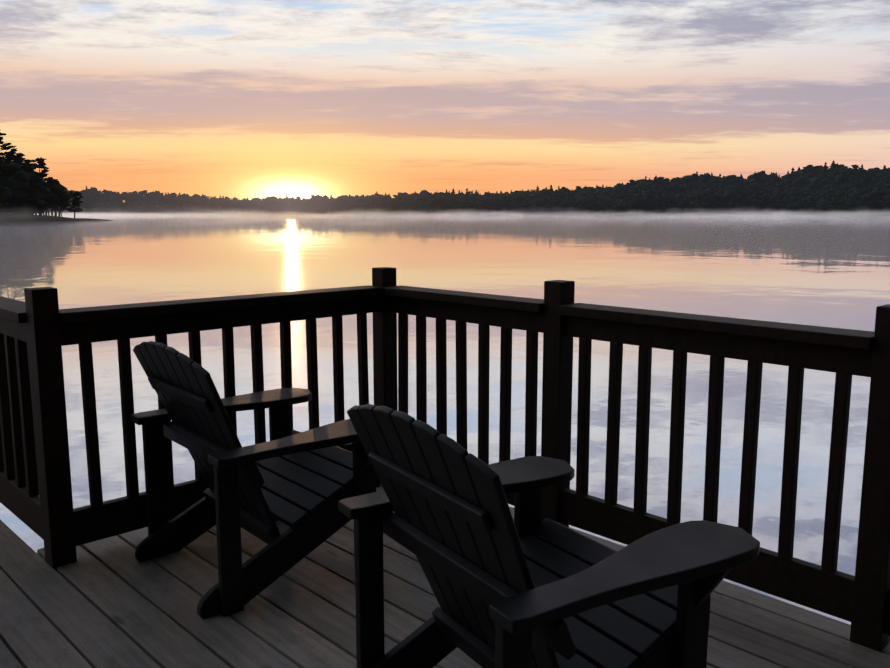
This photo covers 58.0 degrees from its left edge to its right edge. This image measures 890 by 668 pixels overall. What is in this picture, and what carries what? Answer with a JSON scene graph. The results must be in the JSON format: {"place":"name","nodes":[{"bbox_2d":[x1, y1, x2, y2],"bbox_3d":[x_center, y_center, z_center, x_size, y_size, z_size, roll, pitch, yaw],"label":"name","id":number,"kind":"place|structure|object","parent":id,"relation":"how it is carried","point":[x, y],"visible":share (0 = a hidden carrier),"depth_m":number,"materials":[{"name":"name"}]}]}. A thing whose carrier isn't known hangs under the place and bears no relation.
{"place":"outdoors","nodes":[
{"label":"outdoors","id":0,"kind":"place"},
{"bbox_2d":[0,213,112,221],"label":"island ground","id":1,"kind":"structure","parent":0,"point":[10,218],"depth_m":200.92,"materials":[{"name":"black soil"}]},
{"bbox_2d":[0,159,73,212],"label":"trees","id":2,"kind":"object","parent":1,"relation":"on","point":[58,194],"visible":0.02,"depth_m":198.05,"materials":[{"name":"plant"}]},
{"bbox_2d":[0,132,82,217],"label":"island pine","id":3,"kind":"object","parent":1,"relation":"on","point":[10,157],"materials":[{"name":"plant"}]},
{"bbox_2d":[0,215,889,624],"bbox_3d":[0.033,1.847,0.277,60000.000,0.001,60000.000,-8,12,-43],"label":"lake water","id":4,"kind":"structure","parent":0,"point":[824,271],"depth_m":18.55,"materials":[{"name":"grey liquid"}]},
{"bbox_2d":[0,483,889,667],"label":"deck boards","id":5,"kind":"object","parent":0,"point":[748,628],"visible":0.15,"depth_m":2.65,"materials":[{"name":"grey wood"}]},
{"bbox_2d":[131,341,379,618],"bbox_3d":[-0.692,0.430,3.044,0.799,0.881,0.850,-7,11,-40],"label":"adirondack chair","id":6,"kind":"object","parent":5,"relation":"on","point":[301,484],"visible":0.85,"depth_m":2.90,"materials":[{"name":"black wood"}]},
{"bbox_2d":[0,524,845,666],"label":"deck screws","id":7,"kind":"object","parent":5,"relation":"in","point":[300,630],"visible":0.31,"depth_m":2.65,"materials":[{"name":"silver metal"}]},
{"bbox_2d":[338,404,759,667],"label":"adirondack chair","id":8,"kind":"object","parent":5,"relation":"on","point":[527,587],"visible":1,"depth_m":1.91,"materials":[{"name":"black wood"}]},
{"bbox_2d":[0,0,889,201],"label":"sky","id":9,"kind":"structure","parent":0,"point":[240,99],"materials":[{"name":"orange"}]},
{"bbox_2d":[1,204,889,221],"bbox_3d":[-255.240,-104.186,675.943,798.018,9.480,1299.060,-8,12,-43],"label":"shore","id":10,"kind":"structure","parent":0,"point":[242,214],"depth_m":491.17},
{"bbox_2d":[37,188,885,215],"bbox_3d":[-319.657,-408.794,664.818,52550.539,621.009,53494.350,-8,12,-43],"label":"ground","id":11,"kind":"structure","parent":0,"point":[654,212],"depth_m":812.94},
{"bbox_2d":[44,160,889,215],"bbox_3d":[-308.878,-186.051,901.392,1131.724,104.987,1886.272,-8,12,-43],"label":"trees","id":12,"kind":"object","parent":11,"relation":"on","point":[655,181],"visible":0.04,"depth_m":863.90,"materials":[{"name":"plant"}]},
{"bbox_2d":[47,164,889,213],"bbox_3d":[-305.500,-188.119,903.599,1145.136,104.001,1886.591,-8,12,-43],"label":"hills","id":13,"kind":"structure","parent":11,"relation":"on","point":[766,199],"depth_m":825.11,"materials":[{"name":"plant"}]},
{"bbox_3d":[-1.611,2.830,2.453,4.800,3.606,9.569,-8,12,-43],"label":"deck framing","id":14,"kind":"object","parent":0,"visible":0},
{"bbox_2d":[0,267,889,651],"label":"deck railing","id":15,"kind":"object","parent":14,"relation":"on","point":[38,329],"visible":0.85,"depth_m":3.10,"materials":[{"name":"black wood"}]}
]}

